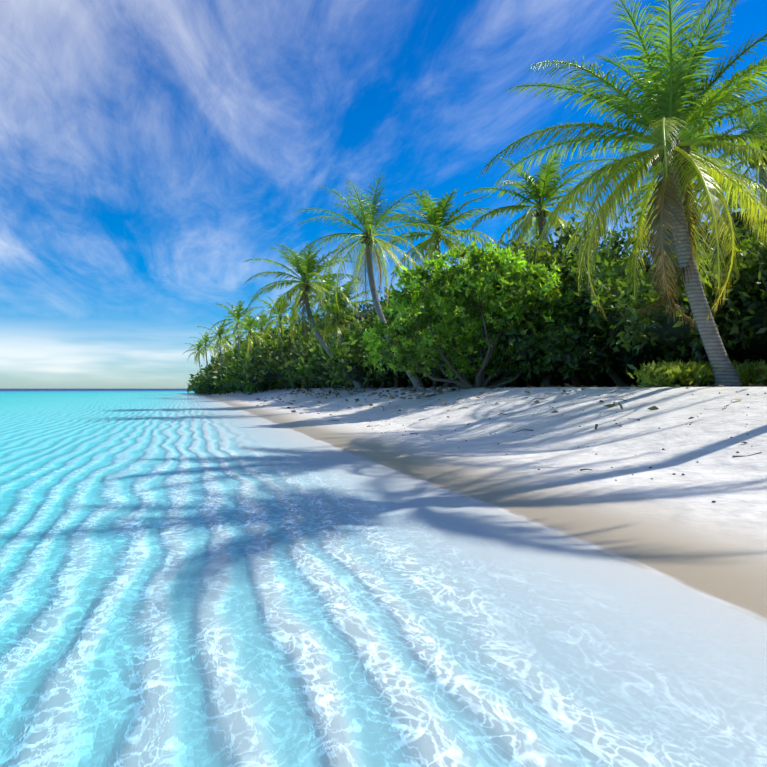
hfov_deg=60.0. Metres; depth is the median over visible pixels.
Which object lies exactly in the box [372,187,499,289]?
palm
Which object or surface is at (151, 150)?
sky
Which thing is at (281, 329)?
palm
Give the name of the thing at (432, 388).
debris
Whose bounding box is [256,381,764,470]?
beach litter
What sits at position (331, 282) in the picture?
palm
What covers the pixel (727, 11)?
palm
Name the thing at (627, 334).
bushes
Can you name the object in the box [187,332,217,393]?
palm
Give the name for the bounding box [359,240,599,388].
sea lettuce tree
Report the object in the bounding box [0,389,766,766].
water
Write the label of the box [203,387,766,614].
ground
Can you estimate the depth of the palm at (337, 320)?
42.73 m
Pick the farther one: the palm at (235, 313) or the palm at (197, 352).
the palm at (197, 352)
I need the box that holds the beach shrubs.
[626,359,766,386]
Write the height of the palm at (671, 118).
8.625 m
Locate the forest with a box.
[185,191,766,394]
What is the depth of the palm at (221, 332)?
120.40 m
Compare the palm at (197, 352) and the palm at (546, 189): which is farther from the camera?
the palm at (197, 352)
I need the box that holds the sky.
[0,0,766,388]
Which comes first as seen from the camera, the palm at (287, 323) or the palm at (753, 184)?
the palm at (753, 184)
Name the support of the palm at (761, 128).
on the ground
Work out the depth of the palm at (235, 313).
95.03 m
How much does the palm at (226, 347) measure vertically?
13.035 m
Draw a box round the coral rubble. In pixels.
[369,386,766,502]
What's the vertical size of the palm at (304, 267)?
9.722 m
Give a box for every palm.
[183,340,209,373]
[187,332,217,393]
[197,321,242,392]
[207,334,233,358]
[209,301,263,392]
[220,311,276,391]
[237,309,277,346]
[244,242,366,388]
[249,294,308,347]
[269,309,306,332]
[288,288,376,388]
[290,268,363,384]
[293,175,461,388]
[313,279,380,322]
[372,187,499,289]
[462,148,611,252]
[477,0,766,386]
[548,68,766,386]
[636,86,766,237]
[687,0,736,45]
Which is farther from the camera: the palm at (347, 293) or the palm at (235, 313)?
the palm at (235, 313)
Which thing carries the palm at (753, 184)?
on the ground
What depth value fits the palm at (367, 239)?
32.10 m
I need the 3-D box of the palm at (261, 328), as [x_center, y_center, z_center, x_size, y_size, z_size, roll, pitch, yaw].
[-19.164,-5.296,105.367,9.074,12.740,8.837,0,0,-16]
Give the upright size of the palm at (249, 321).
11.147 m

